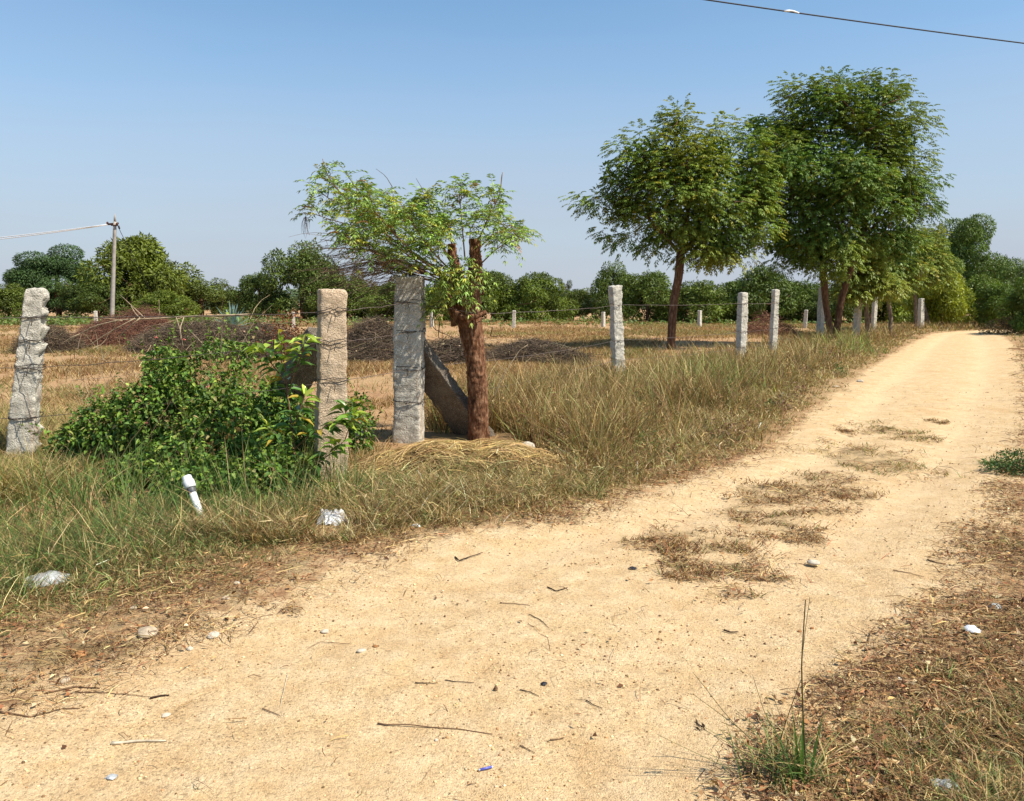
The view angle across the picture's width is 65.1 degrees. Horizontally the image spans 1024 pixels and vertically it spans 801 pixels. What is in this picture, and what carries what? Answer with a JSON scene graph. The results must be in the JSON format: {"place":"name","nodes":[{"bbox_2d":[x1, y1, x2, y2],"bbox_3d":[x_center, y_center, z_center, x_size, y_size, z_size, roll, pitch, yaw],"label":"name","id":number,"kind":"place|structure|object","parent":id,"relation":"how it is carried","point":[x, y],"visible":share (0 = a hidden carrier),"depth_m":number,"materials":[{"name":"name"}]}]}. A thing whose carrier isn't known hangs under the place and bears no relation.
{"place":"outdoors","nodes":[
{"label":"outdoors","id":0,"kind":"place"},
{"bbox_2d":[0,391,314,506],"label":"golden grass","id":1,"kind":"structure","parent":0,"point":[53,423],"depth_m":7.01,"materials":[{"name":"plant"}]},
{"bbox_2d":[0,318,1006,463],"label":"field grass","id":2,"kind":"structure","parent":0,"point":[656,330],"depth_m":21.68,"materials":[{"name":"plant"}]},
{"bbox_2d":[218,301,253,327],"bbox_3d":[-10.388,-3.190,29.844,1.396,1.090,1.563,-5,9,-35],"label":"agave","id":3,"kind":"object","parent":2,"relation":"on","point":[233,318],"visible":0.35,"depth_m":29.72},
{"bbox_2d":[0,330,1023,800],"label":"dirt track","id":4,"kind":"structure","parent":0,"point":[942,374],"depth_m":3.59,"materials":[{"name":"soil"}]},
{"bbox_2d":[111,740,165,744],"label":"twig","id":5,"kind":"object","parent":4,"relation":"on","point":[120,742],"visible":1,"depth_m":2.86,"materials":[{"name":"white wood"}]},
{"bbox_2d":[377,723,491,733],"bbox_3d":[-0.285,1.207,2.960,0.438,0.010,0.016,1,7,10],"label":"twig","id":6,"kind":"object","parent":4,"relation":"on","point":[431,727],"visible":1,"depth_m":2.97,"materials":[{"name":"brown wood"}]},
{"bbox_2d":[0,300,1023,800],"bbox_3d":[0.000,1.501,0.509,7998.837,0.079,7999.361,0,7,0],"label":"ground","id":7,"kind":"structure","parent":0,"point":[350,566],"depth_m":4.40,"materials":[{"name":"soil"}]},
{"bbox_2d":[0,283,26,317],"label":"mango tree","id":8,"kind":"object","parent":7,"relation":"on","point":[14,301],"visible":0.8,"depth_m":58.84,"materials":[{"name":"green plant"}]},
{"bbox_2d":[6,288,49,456],"bbox_3d":[-4.644,-0.125,7.700,0.486,1.901,0.301,-2,7,-14],"label":"fence post","id":9,"kind":"object","parent":7,"relation":"on","point":[25,400],"visible":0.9,"depth_m":7.61,"materials":[{"name":"stone"}]},
{"bbox_2d":[0,708,79,716],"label":"twig","id":10,"kind":"object","parent":7,"relation":"on","point":[34,715],"visible":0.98,"depth_m":3.02,"materials":[{"name":"brown wood"}]},
{"bbox_2d":[21,570,69,588],"bbox_3d":[-2.589,0.980,4.466,0.251,0.041,0.246,-4,8,-28],"label":"plastic sheet","id":11,"kind":"object","parent":7,"relation":"on","point":[52,575],"visible":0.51,"depth_m":4.44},
{"bbox_2d":[0,322,98,353],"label":"brushwood heap","id":12,"kind":"object","parent":7,"relation":"on","point":[57,338],"visible":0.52,"depth_m":23.70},
{"bbox_2d":[2,243,98,316],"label":"acacia tree","id":13,"kind":"object","parent":7,"relation":"on","point":[40,271],"visible":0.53,"depth_m":68.94,"materials":[{"name":"green plant"}]},
{"bbox_2d":[45,686,99,693],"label":"twig","id":14,"kind":"object","parent":7,"relation":"on","point":[68,688],"visible":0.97,"depth_m":3.21,"materials":[{"name":"brown wood"}]},
{"bbox_2d":[54,280,136,316],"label":"orchard tree","id":15,"kind":"object","parent":7,"relation":"on","point":[83,299],"visible":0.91,"depth_m":64.20,"materials":[{"name":"green plant"}]},
{"bbox_2d":[69,301,175,346],"bbox_3d":[-13.845,-2.693,28.906,4.335,1.749,5.156,0,7,0],"label":"brushwood heap","id":16,"kind":"object","parent":7,"relation":"on","point":[137,327],"visible":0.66,"depth_m":27.75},
{"bbox_2d":[60,300,247,348],"bbox_3d":[-3.440,-0.659,7.570,1.933,0.676,0.420,0,7,3],"label":"dry branch","id":17,"kind":"object","parent":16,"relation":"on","point":[176,317],"visible":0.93,"depth_m":7.53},
{"bbox_2d":[106,214,151,316],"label":"power pole","id":18,"kind":"object","parent":7,"relation":"on","point":[114,224],"visible":0.91,"depth_m":59.18,"materials":[{"name":"concrete"}]},
{"bbox_2d":[0,225,105,239],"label":"power line","id":19,"kind":"object","parent":18,"relation":"attached to","point":[52,232],"visible":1,"depth_m":60.08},
{"bbox_2d":[0,224,106,237],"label":"power line","id":20,"kind":"object","parent":18,"relation":"attached to","point":[53,231],"visible":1,"depth_m":59.88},
{"bbox_2d":[73,231,204,316],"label":"mango tree","id":21,"kind":"object","parent":7,"relation":"on","point":[158,271],"visible":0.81,"depth_m":67.17,"materials":[{"name":"green plant"}]},
{"bbox_2d":[137,626,157,638],"bbox_3d":[-1.690,1.077,3.726,0.096,0.047,0.112,-6,9,-40],"label":"stone","id":22,"kind":"object","parent":7,"relation":"on","point":[142,631],"visible":0.9,"depth_m":3.70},
{"bbox_2d":[126,290,201,316],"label":"mango tree","id":23,"kind":"object","parent":7,"relation":"on","point":[167,305],"visible":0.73,"depth_m":60.39,"materials":[{"name":"green plant"}]},
{"bbox_2d":[108,317,244,353],"bbox_3d":[-9.704,-2.013,24.876,4.828,1.287,4.712,0,7,0],"label":"brushwood heap","id":24,"kind":"object","parent":7,"relation":"on","point":[148,338],"visible":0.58,"depth_m":23.73,"materials":[{"name":"wood"}]},
{"bbox_2d":[182,474,204,519],"bbox_3d":[-2.241,0.765,5.737,0.320,0.450,0.080,5,9,36],"label":"plastic pipe","id":25,"kind":"object","parent":7,"relation":"on","point":[188,479],"visible":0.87,"depth_m":5.74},
{"bbox_2d":[18,299,383,501],"bbox_3d":[-2.954,-0.035,7.182,3.285,1.740,2.541,0,7,0],"label":"bush","id":26,"kind":"object","parent":7,"relation":"on","point":[157,389],"visible":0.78,"depth_m":7.18,"materials":[{"name":"green plant"}]},
{"bbox_2d":[50,297,363,431],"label":"dry weeds","id":27,"kind":"object","parent":7,"relation":"on","point":[122,369],"visible":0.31,"depth_m":8.55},
{"bbox_2d":[180,277,243,315],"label":"orchard tree","id":28,"kind":"object","parent":7,"relation":"on","point":[217,296],"visible":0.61,"depth_m":72.83,"materials":[{"name":"green plant"}]},
{"bbox_2d":[207,631,219,638],"bbox_3d":[-1.383,1.090,3.716,0.054,0.031,0.064,0,7,3],"label":"stone","id":29,"kind":"object","parent":7,"relation":"on","point":[215,633],"visible":0.94,"depth_m":3.70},
{"bbox_2d":[0,419,486,644],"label":"green grass","id":30,"kind":"structure","parent":7,"relation":"on","point":[82,543],"depth_m":5.20,"materials":[{"name":"plant"}]},
{"bbox_2d":[200,318,300,360],"bbox_3d":[-6.840,-1.649,21.897,3.272,1.365,4.079,0,7,0],"label":"brushwood heap","id":31,"kind":"object","parent":7,"relation":"on","point":[258,335],"visible":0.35,"depth_m":21.30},
{"bbox_2d":[225,271,291,318],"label":"orchard tree","id":32,"kind":"object","parent":7,"relation":"on","point":[251,282],"visible":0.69,"depth_m":64.59,"materials":[{"name":"green plant"}]},
{"bbox_2d":[242,327,316,439],"bbox_3d":[-2.194,-0.069,7.816,1.199,1.314,0.378,4,8,32],"label":"stone brace","id":33,"kind":"object","parent":7,"relation":"on","point":[306,374],"visible":0.24,"depth_m":7.62,"materials":[{"name":"stone"}]},
{"bbox_2d":[254,309,314,374],"bbox_3d":[-3.022,-0.546,11.049,0.874,1.434,0.915,5,8,32],"label":"withered plant","id":34,"kind":"object","parent":7,"relation":"on","point":[283,326],"visible":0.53,"depth_m":10.94,"materials":[{"name":"brown plant"}]},
{"bbox_2d":[258,240,339,319],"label":"orchard tree","id":35,"kind":"object","parent":7,"relation":"on","point":[306,259],"visible":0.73,"depth_m":63.43,"materials":[{"name":"green plant"}]},
{"bbox_2d":[242,325,368,500],"bbox_3d":[-1.665,0.115,6.470,1.114,1.435,0.704,0,7,0],"label":"sapling","id":36,"kind":"object","parent":7,"relation":"on","point":[330,426],"visible":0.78,"depth_m":6.44,"materials":[{"name":"green plant"}]},
{"bbox_2d":[314,288,348,478],"bbox_3d":[-1.567,-0.013,6.958,0.318,1.900,0.298,-3,8,-19],"label":"fence post","id":37,"kind":"object","parent":7,"relation":"on","point":[331,356],"visible":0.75,"depth_m":6.84,"materials":[{"name":"beige stone"}]},
{"bbox_2d":[317,509,347,525],"bbox_3d":[-1.270,0.808,5.648,0.256,0.098,0.197,0,7,0],"label":"plastic bag","id":38,"kind":"object","parent":7,"relation":"on","point":[333,514],"visible":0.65,"depth_m":5.60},
{"bbox_2d":[301,274,378,318],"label":"mango tree","id":39,"kind":"object","parent":7,"relation":"on","point":[312,305],"visible":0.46,"depth_m":61.66,"materials":[{"name":"green plant"}]},
{"bbox_2d":[346,314,393,362],"bbox_3d":[-3.595,-1.639,20.973,3.169,1.381,3.659,0,7,0],"label":"brushwood heap","id":40,"kind":"object","parent":7,"relation":"on","point":[380,348],"visible":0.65,"depth_m":20.30,"materials":[{"name":"wood"}]},
{"bbox_2d":[349,257,398,305],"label":"young tree","id":41,"kind":"object","parent":7,"relation":"on","point":[375,275],"visible":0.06,"depth_m":66.49,"materials":[{"name":"green plant"}]},
{"bbox_2d":[359,281,437,319],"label":"mango tree","id":42,"kind":"object","parent":7,"relation":"on","point":[385,311],"visible":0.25,"depth_m":58.34,"materials":[{"name":"green plant"}]},
{"bbox_2d":[10,284,802,309],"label":"distant woods","id":43,"kind":"object","parent":7,"relation":"on","point":[292,292],"visible":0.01,"depth_m":121.87,"materials":[{"name":"green plant"}]},
{"bbox_2d":[392,276,425,443],"bbox_3d":[-1.125,-0.322,8.780,0.377,2.066,0.353,0,7,0],"label":"fence post","id":44,"kind":"object","parent":7,"relation":"on","point":[408,388],"visible":0.89,"depth_m":8.65,"materials":[{"name":"stone"}]},
{"bbox_2d":[0,369,404,418],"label":"barbed wire","id":45,"kind":"object","parent":44,"relation":"attached to","point":[210,397],"visible":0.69,"depth_m":7.27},
{"bbox_2d":[0,302,407,318],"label":"barbed wire","id":46,"kind":"object","parent":44,"relation":"attached to","point":[197,316],"visible":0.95,"depth_m":7.18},
{"bbox_2d":[7,332,407,368],"bbox_3d":[-6.170,-0.483,8.013,10.021,0.358,1.869,0,7,4],"label":"barbed wire","id":47,"kind":"object","parent":44,"relation":"attached to","point":[194,355],"visible":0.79,"depth_m":7.26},
{"bbox_2d":[422,303,769,313],"bbox_3d":[2.537,-1.734,14.595,1.232,0.148,14.170,4,8,31],"label":"barbed wire","id":48,"kind":"object","parent":44,"relation":"attached to","point":[584,308],"visible":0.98,"depth_m":11.29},
{"bbox_2d":[446,328,774,364],"bbox_3d":[2.428,-1.093,14.757,0.875,0.093,14.187,5,9,33],"label":"barbed wire","id":49,"kind":"object","parent":44,"relation":"attached to","point":[602,343],"visible":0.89,"depth_m":14.30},
{"bbox_2d":[288,159,544,440],"bbox_3d":[-1.151,-1.050,9.149,2.734,3.234,2.688,-2,8,-19],"label":"pollarded tree","id":50,"kind":"object","parent":7,"relation":"on","point":[468,289],"visible":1,"depth_m":8.48,"materials":[{"name":"green plant"}]},
{"bbox_2d":[425,281,454,320],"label":"mango tree","id":51,"kind":"object","parent":7,"relation":"on","point":[430,295],"visible":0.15,"depth_m":59.62,"materials":[{"name":"green plant"}]},
{"bbox_2d":[423,340,495,436],"bbox_3d":[-0.684,0.034,9.191,1.199,1.491,0.480,-4,8,-27],"label":"stone brace","id":52,"kind":"object","parent":7,"relation":"on","point":[445,392],"visible":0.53,"depth_m":9.04,"materials":[{"name":"stone"}]},
{"bbox_2d":[426,331,502,364],"bbox_3d":[-1.553,-1.274,20.012,2.952,0.912,3.250,0,7,0],"label":"brushwood heap","id":53,"kind":"object","parent":7,"relation":"on","point":[446,352],"visible":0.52,"depth_m":19.30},
{"bbox_2d":[311,436,624,498],"bbox_3d":[-0.398,0.529,7.227,2.802,0.351,2.545,0,7,0],"label":"straw heap","id":54,"kind":"object","parent":7,"relation":"on","point":[469,455],"visible":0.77,"depth_m":7.04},
{"bbox_2d":[0,312,974,326],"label":"green weeds","id":55,"kind":"object","parent":7,"relation":"on","point":[60,321],"visible":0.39,"depth_m":50.56,"materials":[{"name":"green plant"}]},
{"bbox_2d":[480,268,531,321],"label":"mango tree","id":56,"kind":"object","parent":7,"relation":"on","point":[489,304],"visible":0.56,"depth_m":56.59,"materials":[{"name":"green plant"}]},
{"bbox_2d":[489,345,526,419],"bbox_3d":[-0.058,-0.162,9.674,0.506,1.022,0.050,-2,7,-12],"label":"dead stem","id":57,"kind":"object","parent":7,"relation":"on","point":[505,371],"visible":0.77,"depth_m":9.64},
{"bbox_2d":[0,347,1023,800],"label":"straw litter","id":58,"kind":"object","parent":7,"relation":"on","point":[868,779],"visible":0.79,"depth_m":3.67,"materials":[{"name":"plant"}]},
{"bbox_2d":[487,334,579,362],"bbox_3d":[0.451,-1.304,20.998,3.064,0.934,3.054,0,7,0],"label":"brushwood heap","id":59,"kind":"object","parent":7,"relation":"on","point":[511,349],"visible":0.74,"depth_m":20.31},
{"bbox_2d":[493,271,580,321],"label":"mango tree","id":60,"kind":"object","parent":7,"relation":"on","point":[545,297],"visible":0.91,"depth_m":56.67,"materials":[{"name":"green plant"}]},
{"bbox_2d":[96,325,988,545],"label":"short grass","id":61,"kind":"structure","parent":7,"relation":"on","point":[493,495],"depth_m":6.19,"materials":[{"name":"plant"}]},
{"bbox_2d":[557,277,572,294],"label":"young tree","id":62,"kind":"object","parent":7,"relation":"on","point":[567,287],"visible":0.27,"depth_m":64.93,"materials":[{"name":"green plant"}]},
{"bbox_2d":[535,339,602,364],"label":"brushwood heap","id":63,"kind":"object","parent":7,"relation":"on","point":[567,356],"visible":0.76,"depth_m":19.29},
{"bbox_2d":[545,287,599,319],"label":"orchard tree","id":64,"kind":"object","parent":7,"relation":"on","point":[581,295],"visible":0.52,"depth_m":60.83,"materials":[{"name":"green plant"}]},
{"bbox_2d":[601,312,605,326],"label":"boundary post","id":65,"kind":"object","parent":7,"relation":"on","point":[603,321],"visible":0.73,"depth_m":45.71,"materials":[{"name":"stone"}]},
{"bbox_2d":[590,260,642,319],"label":"orchard tree","id":66,"kind":"object","parent":7,"relation":"on","point":[602,283],"visible":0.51,"depth_m":58.69,"materials":[{"name":"green plant"}]},
{"bbox_2d":[608,285,624,373],"bbox_3d":[1.968,-1.106,14.962,0.314,2.078,0.270,-3,8,-20],"label":"fence post","id":67,"kind":"object","parent":7,"relation":"on","point":[615,296],"visible":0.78,"depth_m":14.87,"materials":[{"name":"stone"}]},
{"bbox_2d":[609,268,687,322],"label":"mango tree","id":68,"kind":"object","parent":7,"relation":"on","point":[647,288],"visible":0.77,"depth_m":53.94,"materials":[{"name":"green plant"}]},
{"bbox_2d":[558,93,792,349],"bbox_3d":[4.975,-5.330,24.539,7.229,7.762,4.235,0,7,0],"label":"neem tree","id":69,"kind":"object","parent":7,"relation":"on","point":[684,178],"visible":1,"depth_m":24.00,"materials":[{"name":"green plant"}]},
{"bbox_2d":[650,279,736,323],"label":"mango tree","id":70,"kind":"object","parent":7,"relation":"on","point":[699,294],"visible":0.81,"depth_m":52.10,"materials":[{"name":"green plant"}]},
{"bbox_2d":[697,310,701,326],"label":"boundary post","id":71,"kind":"object","parent":7,"relation":"on","point":[699,318],"visible":0.67,"depth_m":44.74,"materials":[{"name":"stone"}]},
{"bbox_2d":[423,319,1006,485],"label":"tall grass","id":72,"kind":"structure","parent":7,"relation":"on","point":[579,403],"depth_m":10.81,"materials":[{"name":"plant"}]},
{"bbox_2d":[701,279,752,320],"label":"mango tree","id":73,"kind":"object","parent":7,"relation":"on","point":[730,287],"visible":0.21,"depth_m":55.62,"materials":[{"name":"green plant"}]},
{"bbox_2d":[735,292,747,356],"bbox_3d":[5.315,-1.512,18.540,0.225,1.969,0.242,-4,8,-26],"label":"fence post","id":74,"kind":"object","parent":7,"relation":"on","point":[742,320],"visible":0.67,"depth_m":18.45,"materials":[{"name":"stone"}]},
{"bbox_2d":[720,265,804,321],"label":"mango tree","id":75,"kind":"object","parent":7,"relation":"on","point":[761,283],"visible":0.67,"depth_m":51.76,"materials":[{"name":"green plant"}]},
{"bbox_2d":[661,599,869,795],"bbox_3d":[0.872,0.940,2.680,0.603,0.658,0.578,5,9,33],"label":"grass tuft","id":76,"kind":"object","parent":7,"relation":"on","point":[800,763],"visible":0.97,"depth_m":2.61,"materials":[{"name":"plant"}]},
{"bbox_2d":[730,311,802,335],"bbox_3d":[11.420,-3.441,35.790,3.215,1.186,3.685,0,7,0],"label":"brushwood heap","id":77,"kind":"object","parent":7,"relation":"on","point":[751,326],"visible":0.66,"depth_m":35.45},
{"bbox_2d":[769,289,779,354],"bbox_3d":[6.699,-1.812,20.518,0.200,2.058,0.212,-3,8,-22],"label":"fence post","id":78,"kind":"object","parent":7,"relation":"on","point":[774,319],"visible":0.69,"depth_m":20.44,"materials":[{"name":"stone"}]},
{"bbox_2d":[767,278,820,322],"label":"mango tree","id":79,"kind":"object","parent":7,"relation":"on","point":[809,289],"visible":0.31,"depth_m":53.47,"materials":[{"name":"green plant"}]},
{"bbox_2d":[803,310,807,327],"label":"boundary post","id":80,"kind":"object","parent":7,"relation":"on","point":[805,318],"visible":0.78,"depth_m":43.70,"materials":[{"name":"stone"}]},
{"bbox_2d":[816,287,824,341],"bbox_3d":[10.682,-2.805,27.768,0.244,2.224,0.224,-3,8,-24],"label":"fence post","id":81,"kind":"object","parent":7,"relation":"on","point":[820,319],"visible":0.54,"depth_m":27.69,"materials":[{"name":"stone"}]},
{"bbox_2d":[790,282,864,321],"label":"orchard tree","id":82,"kind":"object","parent":7,"relation":"on","point":[812,312],"visible":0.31,"depth_m":51.04,"materials":[{"name":"green plant"}]},
{"bbox_2d":[726,65,956,340],"bbox_3d":[10.658,-6.217,26.353,7.364,9.330,5.082,-3,8,-26],"label":"neem tree","id":83,"kind":"object","parent":7,"relation":"on","point":[857,185],"visible":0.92,"depth_m":25.55,"materials":[{"name":"green plant"}]},
{"bbox_2d":[852,299,861,335],"bbox_3d":[13.480,-3.168,31.353,0.273,2.086,0.234,-3,8,-25],"label":"fence post","id":84,"kind":"object","parent":7,"relation":"on","point":[857,315],"visible":0.55,"depth_m":31.27,"materials":[{"name":"stone"}]},
{"bbox_2d":[827,231,916,336],"bbox_3d":[13.549,-4.423,30.720,3.304,4.223,2.529,0,7,0],"label":"roadside tree","id":85,"kind":"object","parent":7,"relation":"on","point":[873,280],"visible":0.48,"depth_m":30.25,"materials":[{"name":"green plant"}]},
{"bbox_2d":[871,297,877,328],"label":"fence post","id":86,"kind":"object","parent":7,"relation":"on","point":[874,313],"visible":0.53,"depth_m":36.73,"materials":[{"name":"stone"}]},
{"bbox_2d":[842,281,913,323],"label":"mango tree","id":87,"kind":"object","parent":7,"relation":"on","point":[898,316],"visible":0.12,"depth_m":52.24,"materials":[{"name":"green plant"}]},
{"bbox_2d":[783,331,1023,800],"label":"verge grass","id":88,"kind":"structure","parent":7,"relation":"on","point":[996,795],"depth_m":2.76,"materials":[{"name":"plant"}]},
{"bbox_2d":[872,221,939,331],"bbox_3d":[15.821,-5.130,33.745,3.991,4.867,2.430,0,7,0],"label":"roadside tree","id":89,"kind":"object","parent":7,"relation":"on","point":[908,276],"visible":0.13,"depth_m":33.42,"materials":[{"name":"green plant"}]},
{"bbox_2d":[918,298,924,326],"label":"fence post","id":90,"kind":"object","parent":7,"relation":"on","point":[921,309],"visible":0.6,"depth_m":43.64,"materials":[{"name":"stone"}]},
{"bbox_2d":[924,303,930,325],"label":"stone brace","id":91,"kind":"object","parent":90,"relation":"attached to","point":[927,318],"visible":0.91,"depth_m":44.02,"materials":[{"name":"stone"}]},
{"bbox_2d":[893,223,965,328],"bbox_3d":[20.268,-6.045,39.477,3.498,5.256,3.345,5,9,33],"label":"roadside tree","id":92,"kind":"object","parent":7,"relation":"on","point":[940,257],"visible":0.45,"depth_m":38.93,"materials":[{"name":"green plant"}]},
{"bbox_2d":[899,271,977,327],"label":"mango tree","id":93,"kind":"object","parent":7,"relation":"on","point":[943,306],"visible":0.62,"depth_m":43.85,"materials":[{"name":"green plant"}]},
{"bbox_2d":[865,636,1021,650],"bbox_3d":[1.954,1.099,3.675,0.778,0.013,0.089,-1,7,-8],"label":"twig","id":94,"kind":"object","parent":7,"relation":"on","point":[929,637],"visible":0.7,"depth_m":3.69,"materials":[{"name":"brown wood"}]},
{"bbox_2d":[930,778,957,791],"bbox_3d":[1.386,1.226,2.572,0.098,0.030,0.080,0,7,0],"label":"wrapper","id":95,"kind":"object","parent":7,"relation":"on","point":[942,782],"visible":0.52,"depth_m":2.56,"materials":[{"name":"white plastic"}]},
{"bbox_2d":[932,235,965,274],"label":"acacia tree","id":96,"kind":"object","parent":7,"relation":"on","point":[959,263],"visible":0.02,"depth_m":54.62,"materials":[{"name":"green plant"}]},
{"bbox_2d":[962,625,980,632],"bbox_3d":[2.159,1.067,3.760,0.081,0.023,0.065,0,7,0],"label":"paper scrap","id":97,"kind":"object","parent":7,"relation":"on","point":[972,628],"visible":1,"depth_m":3.75,"materials":[{"name":"paper"}]},
{"bbox_2d":[927,213,1018,285],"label":"acacia tree","id":98,"kind":"object","parent":7,"relation":"on","point":[965,236],"visible":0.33,"depth_m":59.45,"materials":[{"name":"green plant"}]},
{"bbox_2d":[949,274,1005,323],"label":"mango tree","id":99,"kind":"object","parent":7,"relation":"on","point":[972,282],"visible":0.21,"depth_m":50.80,"materials":[{"name":"green plant"}]},
{"bbox_2d":[975,281,1019,327],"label":"orchard tree","id":100,"kind":"object","parent":7,"relation":"on","point":[990,301],"visible":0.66,"depth_m":43.48,"materials":[{"name":"green plant"}]},
{"bbox_2d":[978,448,1023,476],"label":"roadside weed","id":101,"kind":"object","parent":7,"relation":"on","point":[1012,463],"visible":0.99,"depth_m":7.23,"materials":[{"name":"green plant"}]},
{"bbox_2d":[978,316,1023,333],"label":"dry bush","id":102,"kind":"object","parent":7,"relation":"on","point":[1001,328],"visible":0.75,"depth_m":36.73,"materials":[{"name":"brown plant"}]},
{"bbox_2d":[983,255,1018,286],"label":"orchard tree","id":103,"kind":"object","parent":7,"relation":"on","point":[1013,281],"visible":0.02,"depth_m":121.03,"materials":[{"name":"green plant"}]},
{"bbox_2d":[995,272,1023,333],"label":"orchard tree","id":104,"kind":"object","parent":7,"relation":"on","point":[1014,299],"visible":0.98,"depth_m":36.27,"materials":[{"name":"green plant"}]},
{"bbox_2d":[1006,258,1023,284],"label":"orchard tree","id":105,"kind":"object","parent":7,"relation":"on","point":[1020,269],"visible":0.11,"depth_m":127.81,"materials":[{"name":"green plant"}]},
{"bbox_2d":[0,0,1023,293],"label":"sky","id":106,"kind":"structure","parent":0,"point":[194,124],"materials":[{"name":"blue"}]},
{"bbox_2d":[620,418,1011,597],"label":"trampled grass","id":107,"kind":"structure","parent":0,"point":[670,546],"depth_m":5.63,"materials":[{"name":"plant"}]},
{"bbox_2d":[706,0,1023,43],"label":"overhead cable","id":108,"kind":"object","parent":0,"point":[792,11],"visible":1,"depth_m":8.98,"materials":[{"name":"plastic"}]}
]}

